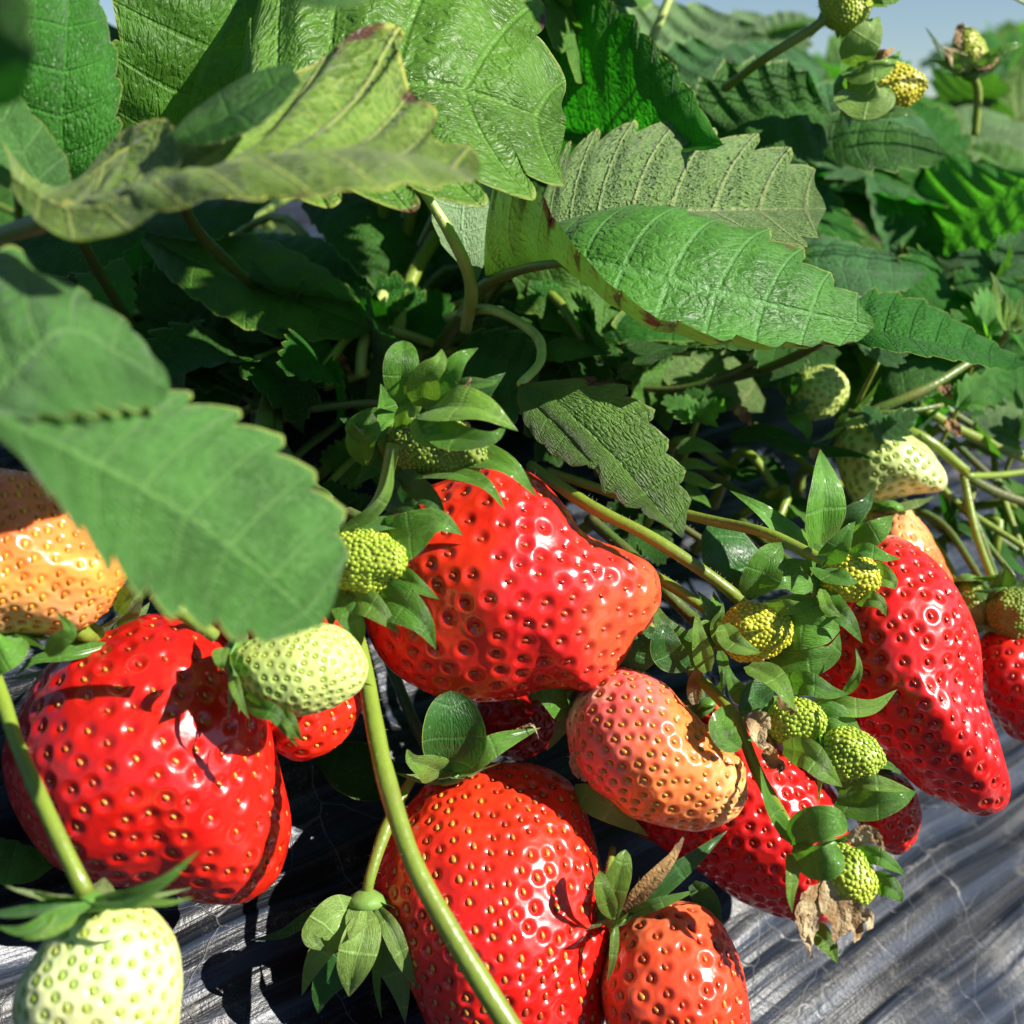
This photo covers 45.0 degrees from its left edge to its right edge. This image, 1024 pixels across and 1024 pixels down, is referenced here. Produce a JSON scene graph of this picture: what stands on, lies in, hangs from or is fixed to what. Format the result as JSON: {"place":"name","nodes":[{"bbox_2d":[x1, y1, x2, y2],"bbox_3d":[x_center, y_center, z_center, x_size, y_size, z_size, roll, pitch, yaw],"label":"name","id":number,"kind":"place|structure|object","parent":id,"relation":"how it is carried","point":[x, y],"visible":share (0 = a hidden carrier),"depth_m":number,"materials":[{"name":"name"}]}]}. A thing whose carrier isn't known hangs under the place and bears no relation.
{"place":"outdoors","nodes":[
{"label":"outdoors","id":0,"kind":"place"},
{"bbox_2d":[100,0,1023,96],"label":"sky","id":1,"kind":"structure","parent":0,"point":[904,22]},
{"label":"ground","id":2,"kind":"structure","parent":0,"visible":0},
{"bbox_2d":[0,226,1023,1023],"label":"mulch film","id":3,"kind":"object","parent":2,"relation":"on","point":[942,942],"visible":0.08,"depth_m":0.27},
{"bbox_2d":[0,837,54,885],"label":"strawberry leaf","id":4,"kind":"object","parent":3,"relation":"on","point":[20,863],"visible":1,"depth_m":0.20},
{"bbox_2d":[0,850,199,1023],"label":"strawberry","id":5,"kind":"object","parent":3,"relation":"on","point":[106,953],"visible":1,"depth_m":0.16,"materials":[{"name":"food"}]},
{"bbox_2d":[0,675,93,897],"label":"stalk","id":6,"kind":"object","parent":5,"relation":"on","point":[76,873],"visible":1,"depth_m":0.16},
{"bbox_2d":[2,585,291,905],"bbox_3d":[-0.060,0.035,0.198,0.048,0.056,0.041,0,18,0],"label":"strawberry","id":7,"kind":"object","parent":3,"relation":"on","point":[151,762],"visible":0.89,"depth_m":0.18,"materials":[{"name":"red food"}]},
{"bbox_2d":[0,468,125,674],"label":"strawberry","id":8,"kind":"object","parent":7,"relation":"on","point":[60,584],"visible":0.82,"depth_m":0.18,"materials":[{"name":"food"}]},
{"bbox_2d":[0,245,348,643],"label":"strawberry leaf","id":9,"kind":"object","parent":3,"relation":"on","point":[205,516],"visible":1,"depth_m":0.13,"materials":[{"name":"plant"}]},
{"bbox_2d":[0,0,34,107],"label":"strawberry leaf","id":10,"kind":"object","parent":9,"relation":"on","point":[17,53],"visible":1,"depth_m":0.10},
{"bbox_2d":[0,23,480,244],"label":"strawberry leaf","id":11,"kind":"object","parent":9,"relation":"on","point":[352,111],"visible":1,"depth_m":0.15,"materials":[{"name":"plant"}]},
{"bbox_2d":[132,262,321,403],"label":"strawberry leaf","id":12,"kind":"object","parent":3,"relation":"on","point":[155,289],"visible":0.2,"depth_m":0.28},
{"bbox_2d":[23,0,143,339],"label":"strawberry leaf","id":13,"kind":"object","parent":12,"relation":"on","point":[73,86],"visible":0.62,"depth_m":0.18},
{"bbox_2d":[0,229,142,277],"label":"strawberry leaf","id":14,"kind":"object","parent":13,"relation":"on","point":[49,252],"visible":0.56,"depth_m":0.23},
{"bbox_2d":[74,259,136,323],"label":"strawberry leaf","id":15,"kind":"object","parent":13,"relation":"hanging from","point":[119,272],"visible":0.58,"depth_m":0.26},
{"bbox_2d":[143,321,325,420],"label":"strawberry leaf","id":16,"kind":"object","parent":3,"relation":"on","point":[179,348],"visible":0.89,"depth_m":0.25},
{"bbox_2d":[216,324,304,433],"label":"leaf","id":17,"kind":"object","parent":3,"relation":"on","point":[229,371],"visible":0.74,"depth_m":0.27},
{"bbox_2d":[212,619,361,761],"bbox_3d":[-0.042,0.024,0.211,0.033,0.036,0.025,0,18,0],"label":"strawberry","id":18,"kind":"object","parent":3,"relation":"on","point":[325,732],"visible":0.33,"depth_m":0.21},
{"bbox_2d":[212,623,368,745],"bbox_3d":[-0.032,0.023,0.183,0.022,0.017,0.018,0,18,0],"label":"strawberry","id":19,"kind":"object","parent":3,"relation":"on","point":[283,683],"visible":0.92,"depth_m":0.18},
{"bbox_2d":[313,741,406,800],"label":"strawberry leaf","id":20,"kind":"object","parent":3,"relation":"on","point":[346,768],"visible":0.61,"depth_m":0.23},
{"bbox_2d":[276,325,456,427],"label":"strawberry leaf","id":21,"kind":"object","parent":3,"relation":"on","point":[304,359],"visible":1,"depth_m":0.25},
{"bbox_2d":[350,281,426,407],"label":"strawberry leaf","id":22,"kind":"object","parent":3,"relation":"on","point":[383,338],"visible":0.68,"depth_m":0.26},
{"bbox_2d":[141,232,371,341],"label":"strawberry leaf","id":23,"kind":"object","parent":22,"relation":"on","point":[194,270],"visible":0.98,"depth_m":0.26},
{"bbox_2d":[135,197,258,240],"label":"strawberry leaf","id":24,"kind":"object","parent":23,"relation":"on","point":[218,218],"visible":0.72,"depth_m":0.27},
{"bbox_2d":[316,443,462,648],"bbox_3d":[-0.021,0.006,0.187,0.021,0.031,0.022,12,22,33],"label":"unripe berry","id":25,"kind":"object","parent":3,"relation":"on","point":[381,582],"visible":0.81,"depth_m":0.19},
{"bbox_2d":[332,271,461,364],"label":"strawberry leaf","id":26,"kind":"object","parent":3,"relation":"on","point":[427,309],"visible":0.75,"depth_m":0.28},
{"bbox_2d":[301,195,425,289],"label":"strawberry leaf","id":27,"kind":"object","parent":26,"relation":"on","point":[364,238],"visible":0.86,"depth_m":0.28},
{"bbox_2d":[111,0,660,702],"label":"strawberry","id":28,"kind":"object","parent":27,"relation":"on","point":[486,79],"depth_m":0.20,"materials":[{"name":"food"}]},
{"bbox_2d":[339,383,487,485],"bbox_3d":[-0.014,-0.011,0.197,0.021,0.020,0.023,-15,23,-39],"label":"unripe berry","id":29,"kind":"object","parent":28,"relation":"on","point":[366,430],"visible":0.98,"depth_m":0.20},
{"bbox_2d":[383,340,517,450],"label":"calyx tuft","id":30,"kind":"object","parent":28,"relation":"on","point":[441,391],"visible":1,"depth_m":0.19,"materials":[{"name":"green plant"}]},
{"bbox_2d":[443,304,690,537],"bbox_3d":[0.000,-0.020,0.226,0.021,0.031,0.081,-11,21,-31],"label":"strawberry leaf","id":31,"kind":"object","parent":28,"relation":"on","point":[614,436],"visible":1,"depth_m":0.20,"materials":[{"name":"plant"}]},
{"bbox_2d":[426,188,873,358],"bbox_3d":[0.010,-0.036,0.229,0.104,0.055,0.056,9,20,26],"label":"strawberry leaf","id":32,"kind":"object","parent":26,"relation":"on","point":[682,272],"visible":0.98,"depth_m":0.22,"materials":[{"name":"plant"}]},
{"bbox_2d":[360,637,521,1023],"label":"stalk","id":33,"kind":"object","parent":3,"relation":"on","point":[493,1001],"visible":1,"depth_m":0.17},
{"bbox_2d":[252,779,417,1022],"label":"calyx","id":34,"kind":"object","parent":33,"relation":"hanging from","point":[359,933],"visible":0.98,"depth_m":0.20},
{"bbox_2d":[423,256,484,346],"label":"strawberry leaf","id":35,"kind":"object","parent":3,"relation":"on","point":[459,284],"visible":0.09,"depth_m":0.32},
{"bbox_2d":[527,140,573,194],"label":"strawberry leaf","id":36,"kind":"object","parent":35,"relation":"on","point":[540,186],"depth_m":0.28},
{"bbox_2d":[537,0,722,151],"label":"strawberry leaf","id":37,"kind":"object","parent":36,"relation":"on","point":[630,72],"visible":0.77,"depth_m":0.26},
{"bbox_2d":[717,345,840,388],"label":"strawberry leaf","id":38,"kind":"object","parent":35,"relation":"on","point":[824,354],"visible":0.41,"depth_m":0.27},
{"bbox_2d":[374,663,610,1023],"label":"strawberry","id":39,"kind":"object","parent":3,"relation":"on","point":[508,851],"visible":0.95,"depth_m":0.20,"materials":[{"name":"red food"}]},
{"bbox_2d":[447,326,538,423],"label":"strawberry leaf","id":40,"kind":"object","parent":3,"relation":"on","point":[511,354],"visible":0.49,"depth_m":0.25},
{"bbox_2d":[418,182,492,334],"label":"strawberry leaf","id":41,"kind":"object","parent":40,"relation":"on","point":[460,229],"visible":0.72,"depth_m":0.24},
{"bbox_2d":[477,694,556,760],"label":"strawberry","id":42,"kind":"object","parent":3,"relation":"on","point":[506,715],"visible":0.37,"depth_m":0.24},
{"bbox_2d":[401,0,637,218],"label":"strawberry leaf","id":43,"kind":"object","parent":3,"relation":"on","point":[562,29],"visible":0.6,"depth_m":0.26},
{"bbox_2d":[483,298,624,382],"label":"strawberry leaf","id":44,"kind":"object","parent":3,"relation":"on","point":[585,367],"visible":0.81,"depth_m":0.27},
{"bbox_2d":[481,120,825,315],"bbox_3d":[0.022,-0.056,0.245,0.076,0.043,0.038,6,19,18],"label":"strawberry leaf","id":45,"kind":"object","parent":44,"relation":"on","point":[736,181],"visible":0.81,"depth_m":0.24,"materials":[{"name":"plant"}]},
{"bbox_2d":[547,290,615,376],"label":"strawberry leaf","id":46,"kind":"object","parent":3,"relation":"on","point":[585,314],"visible":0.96,"depth_m":0.27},
{"bbox_2d":[423,352,756,367],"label":"strawberry leaf","id":47,"kind":"object","parent":3,"relation":"on","point":[751,356],"visible":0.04,"depth_m":0.29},
{"bbox_2d":[424,339,751,379],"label":"strawberry leaf","id":48,"kind":"object","parent":47,"relation":"on","point":[640,352],"visible":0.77,"depth_m":0.26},
{"bbox_2d":[602,310,694,344],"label":"strawberry leaf","id":49,"kind":"object","parent":48,"relation":"on","point":[629,327],"visible":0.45,"depth_m":0.27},
{"bbox_2d":[512,268,696,430],"bbox_3d":[0.022,-0.050,0.295,0.061,0.053,0.050,0,18,0],"label":"strawberry leaf","id":50,"kind":"object","parent":49,"relation":"on","point":[552,318],"visible":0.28,"depth_m":0.28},
{"bbox_2d":[459,321,681,366],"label":"strawberry leaf","id":51,"kind":"object","parent":50,"relation":"on","point":[476,325],"visible":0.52,"depth_m":0.29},
{"bbox_2d":[689,287,1023,385],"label":"strawberry leaf","id":52,"kind":"object","parent":51,"relation":"on","point":[918,326],"visible":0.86,"depth_m":0.24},
{"bbox_2d":[321,332,863,390],"bbox_3d":[0.038,-0.049,0.315,0.188,0.044,0.030,-14,23,-37],"label":"strawberry leaf","id":53,"kind":"object","parent":3,"relation":"on","point":[351,377],"visible":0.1,"depth_m":0.27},
{"bbox_2d":[916,152,1023,278],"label":"strawberry leaf","id":54,"kind":"object","parent":53,"relation":"on","point":[985,201],"visible":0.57,"depth_m":0.34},
{"bbox_2d":[578,499,673,565],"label":"strawberry leaf","id":55,"kind":"object","parent":3,"relation":"on","point":[641,547],"visible":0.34,"depth_m":0.26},
{"bbox_2d":[530,626,747,835],"bbox_3d":[0.017,0.036,0.219,0.027,0.034,0.053,-16,24,-41],"label":"strawberry","id":56,"kind":"object","parent":3,"relation":"on","point":[642,746],"visible":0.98,"depth_m":0.20,"materials":[{"name":"orange plant"}]},
{"bbox_2d":[586,830,750,1023],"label":"strawberry","id":57,"kind":"object","parent":3,"relation":"on","point":[671,959],"visible":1,"depth_m":0.20,"materials":[{"name":"red food"}]},
{"bbox_2d":[661,393,725,460],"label":"weed shoot","id":58,"kind":"object","parent":3,"relation":"on","point":[686,409],"visible":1,"depth_m":0.26,"materials":[{"name":"green plant"}]},
{"bbox_2d":[667,435,791,485],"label":"strawberry leaf","id":59,"kind":"object","parent":3,"relation":"on","point":[745,470],"visible":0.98,"depth_m":0.28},
{"bbox_2d":[663,348,765,411],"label":"strawberry leaf","id":60,"kind":"object","parent":59,"relation":"on","point":[698,364],"visible":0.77,"depth_m":0.29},
{"bbox_2d":[635,670,850,923],"bbox_3d":[0.046,0.050,0.235,0.042,0.054,0.032,12,21,32],"label":"strawberry","id":61,"kind":"object","parent":3,"relation":"on","point":[743,861],"visible":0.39,"depth_m":0.23,"materials":[{"name":"red plant"}]},
{"bbox_2d":[526,461,747,603],"bbox_3d":[0.022,0.007,0.228,0.049,0.026,0.012,10,21,28],"label":"stalk","id":62,"kind":"object","parent":61,"relation":"on","point":[732,593],"visible":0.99,"depth_m":0.22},
{"bbox_2d":[650,542,841,693],"bbox_3d":[0.039,0.018,0.209,0.030,0.025,0.020,10,20,27],"label":"unripe berry","id":63,"kind":"object","parent":62,"relation":"hanging from","point":[788,634],"visible":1,"depth_m":0.21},
{"bbox_2d":[650,622,790,819],"bbox_3d":[0.037,0.035,0.216,0.008,0.025,0.040,-11,21,-31],"label":"stalk","id":64,"kind":"object","parent":61,"relation":"on","point":[712,691],"visible":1,"depth_m":0.21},
{"bbox_2d":[709,648,895,775],"bbox_3d":[0.047,0.033,0.209,0.034,0.020,0.015,-8,20,-23],"label":"unripe berry","id":65,"kind":"object","parent":64,"relation":"attached to","point":[784,715],"visible":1,"depth_m":0.20,"materials":[{"name":"green plant"}]},
{"bbox_2d":[760,767,905,963],"bbox_3d":[0.050,0.055,0.194,0.021,0.029,0.016,-7,19,-21],"label":"unripe berry","id":66,"kind":"object","parent":64,"relation":"hanging from","point":[846,889],"visible":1,"depth_m":0.19,"materials":[{"name":"green plant"}]},
{"bbox_2d":[783,707,915,821],"bbox_3d":[0.056,0.041,0.202,0.020,0.016,0.017,12,22,33],"label":"unripe berry","id":67,"kind":"object","parent":64,"relation":"hanging from","point":[848,762],"visible":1,"depth_m":0.20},
{"bbox_2d":[701,525,757,599],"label":"strawberry leaf","id":68,"kind":"object","parent":61,"relation":"on","point":[726,555],"visible":0.73,"depth_m":0.23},
{"bbox_2d":[708,446,807,521],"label":"strawberry leaf","id":69,"kind":"object","parent":3,"relation":"on","point":[798,505],"visible":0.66,"depth_m":0.28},
{"bbox_2d":[804,250,814,261],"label":"strawberry leaf","id":70,"kind":"object","parent":3,"relation":"on","point":[807,252],"depth_m":0.29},
{"bbox_2d":[696,55,832,164],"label":"strawberry leaf","id":71,"kind":"object","parent":70,"relation":"on","point":[776,103],"visible":0.81,"depth_m":0.29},
{"bbox_2d":[721,0,898,92],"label":"unripe berry","id":72,"kind":"object","parent":71,"relation":"on","point":[840,17],"visible":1,"depth_m":0.26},
{"bbox_2d":[833,11,928,126],"bbox_3d":[0.078,-0.096,0.263,0.020,0.028,0.026,10,20,27],"label":"unripe berry","id":73,"kind":"object","parent":71,"relation":"attached to","point":[872,81],"visible":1,"depth_m":0.26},
{"bbox_2d":[733,344,916,412],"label":"strawberry leaf","id":74,"kind":"object","parent":3,"relation":"on","point":[854,366],"visible":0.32,"depth_m":0.33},
{"bbox_2d":[808,165,865,243],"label":"strawberry leaf","id":75,"kind":"object","parent":3,"relation":"on","point":[837,220],"visible":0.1,"depth_m":0.33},
{"bbox_2d":[659,36,738,97],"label":"strawberry leaf","id":76,"kind":"object","parent":75,"relation":"on","point":[692,58],"visible":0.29,"depth_m":0.34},
{"bbox_2d":[798,522,899,642],"bbox_3d":[0.055,0.011,0.207,0.017,0.021,0.014,-12,22,-33],"label":"unripe berry","id":77,"kind":"object","parent":3,"relation":"on","point":[844,574],"visible":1,"depth_m":0.20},
{"bbox_2d":[547,467,827,565],"bbox_3d":[0.030,0.000,0.226,0.064,0.006,0.005,17,24,41],"label":"stalk","id":78,"kind":"object","parent":77,"relation":"on","point":[788,542],"visible":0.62,"depth_m":0.22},
{"bbox_2d":[731,450,1010,815],"bbox_3d":[0.068,0.018,0.241,0.062,0.068,0.046,7,19,22],"label":"strawberry","id":79,"kind":"object","parent":3,"relation":"on","point":[929,727],"visible":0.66,"depth_m":0.22,"materials":[{"name":"food"}]},
{"bbox_2d":[813,378,947,501],"bbox_3d":[0.079,-0.018,0.277,0.032,0.028,0.034,0,18,0],"label":"strawberry","id":80,"kind":"object","parent":3,"relation":"on","point":[912,465],"visible":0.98,"depth_m":0.27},
{"bbox_2d":[779,360,849,441],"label":"strawberry","id":81,"kind":"object","parent":80,"relation":"on","point":[817,392],"visible":1,"depth_m":0.27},
{"bbox_2d":[859,405,918,451],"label":"weed shoot","id":82,"kind":"object","parent":80,"relation":"on","point":[897,425],"visible":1,"depth_m":0.26,"materials":[{"name":"green plant"}]},
{"bbox_2d":[866,358,951,409],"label":"strawberry leaf","id":83,"kind":"object","parent":80,"relation":"on","point":[908,375],"visible":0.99,"depth_m":0.28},
{"bbox_2d":[857,757,921,854],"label":"strawberry","id":84,"kind":"object","parent":3,"relation":"on","point":[898,830],"visible":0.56,"depth_m":0.24,"materials":[{"name":"red food"}]},
{"bbox_2d":[810,99,974,256],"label":"strawberry leaf","id":85,"kind":"object","parent":3,"relation":"on","point":[929,237],"visible":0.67,"depth_m":0.35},
{"bbox_2d":[866,495,953,582],"bbox_3d":[0.085,0.010,0.266,0.021,0.030,0.021,15,24,39],"label":"strawberry","id":86,"kind":"object","parent":3,"relation":"on","point":[908,525],"visible":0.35,"depth_m":0.26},
{"bbox_2d":[912,510,957,579],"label":"stalk","id":87,"kind":"object","parent":3,"relation":"on","point":[949,565],"visible":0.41,"depth_m":0.28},
{"bbox_2d":[929,371,996,443],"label":"weed shoot","id":88,"kind":"object","parent":87,"relation":"on","point":[973,391],"visible":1,"depth_m":0.27,"materials":[{"name":"green plant"}]},
{"bbox_2d":[897,244,1023,349],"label":"strawberry leaf","id":89,"kind":"object","parent":3,"relation":"on","point":[933,287],"visible":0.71,"depth_m":0.30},
{"bbox_2d":[794,233,926,297],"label":"strawberry leaf","id":90,"kind":"object","parent":89,"relation":"on","point":[855,267],"visible":0.7,"depth_m":0.29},
{"bbox_2d":[956,229,1023,292],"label":"weed shoot","id":91,"kind":"object","parent":89,"relation":"on","point":[1005,260],"visible":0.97,"depth_m":0.30,"materials":[{"name":"green plant"}]},
{"bbox_2d":[906,337,1023,455],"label":"strawberry leaf","id":92,"kind":"object","parent":3,"relation":"on","point":[1008,385],"visible":0.24,"depth_m":0.33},
{"bbox_2d":[922,58,1017,120],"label":"strawberry leaf","id":93,"kind":"object","parent":3,"relation":"on","point":[953,91],"visible":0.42,"depth_m":0.43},
{"bbox_2d":[929,413,1022,459],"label":"strawberry leaf","id":94,"kind":"object","parent":3,"relation":"on","point":[993,451],"visible":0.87,"depth_m":0.30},
{"bbox_2d":[950,286,1013,376],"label":"weed shoot","id":95,"kind":"object","parent":94,"relation":"on","point":[982,320],"visible":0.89,"depth_m":0.28,"materials":[{"name":"green plant"}]},
{"bbox_2d":[933,253,1023,341],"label":"strawberry leaf","id":96,"kind":"object","parent":3,"relation":"on","point":[1018,281],"visible":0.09,"depth_m":0.32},
{"bbox_2d":[822,207,883,252],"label":"strawberry leaf","id":97,"kind":"object","parent":96,"relation":"on","point":[870,241],"visible":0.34,"depth_m":0.33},
{"bbox_2d":[816,81,936,141],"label":"strawberry leaf","id":98,"kind":"object","parent":97,"relation":"on","point":[826,95],"visible":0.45,"depth_m":0.32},
{"bbox_2d":[925,22,1022,135],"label":"unripe berry","id":99,"kind":"object","parent":98,"relation":"attached to","point":[967,56],"visible":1,"depth_m":0.30,"materials":[{"name":"green plant"}]},
{"bbox_2d":[975,624,1023,742],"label":"strawberry","id":100,"kind":"object","parent":3,"relation":"on","point":[1003,671],"visible":0.81,"depth_m":0.26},
{"bbox_2d":[973,563,1023,638],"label":"unripe berry","id":101,"kind":"object","parent":100,"relation":"on","point":[1003,593],"visible":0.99,"depth_m":0.26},
{"bbox_2d":[976,398,1023,498],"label":"weed shoot","id":102,"kind":"object","parent":3,"relation":"on","point":[1007,415],"visible":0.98,"depth_m":0.30,"materials":[{"name":"green plant"}]},
{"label":"strawberry leaf","id":103,"kind":"object","parent":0,"visible":0},
{"bbox_2d":[807,159,926,256],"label":"strawberry leaf","id":104,"kind":"object","parent":103,"relation":"on","point":[891,223],"visible":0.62,"depth_m":0.34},
{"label":"strawberry leaf","id":105,"kind":"object","parent":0,"visible":0},
{"bbox_2d":[848,298,907,355],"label":"strawberry leaf","id":106,"kind":"object","parent":105,"relation":"on","point":[863,346],"visible":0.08,"depth_m":0.29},
{"bbox_2d":[823,111,949,172],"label":"strawberry leaf","id":107,"kind":"object","parent":106,"relation":"on","point":[868,145],"visible":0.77,"depth_m":0.30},
{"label":"strawberry leaf","id":108,"kind":"object","parent":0,"visible":0},
{"bbox_2d":[627,1,767,51],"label":"strawberry leaf","id":109,"kind":"object","parent":108,"relation":"on","point":[682,24],"visible":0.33,"depth_m":0.37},
{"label":"strawberry leaf","id":110,"kind":"object","parent":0,"visible":0},
{"bbox_2d":[714,41,825,85],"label":"strawberry leaf","id":111,"kind":"object","parent":110,"relation":"on","point":[798,59],"visible":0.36,"depth_m":0.35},
{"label":"strawberry leaf","id":112,"kind":"object","parent":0,"visible":0},
{"bbox_2d":[950,105,1023,163],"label":"strawberry leaf","id":113,"kind":"object","parent":112,"relation":"on","point":[1005,130],"visible":0.41,"depth_m":0.41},
{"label":"plant crown","id":114,"kind":"object","parent":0,"visible":0},
{"bbox_2d":[239,232,355,279],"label":"strawberry leaf","id":115,"kind":"object","parent":114,"relation":"attached to","point":[318,251],"visible":0.38,"depth_m":0.30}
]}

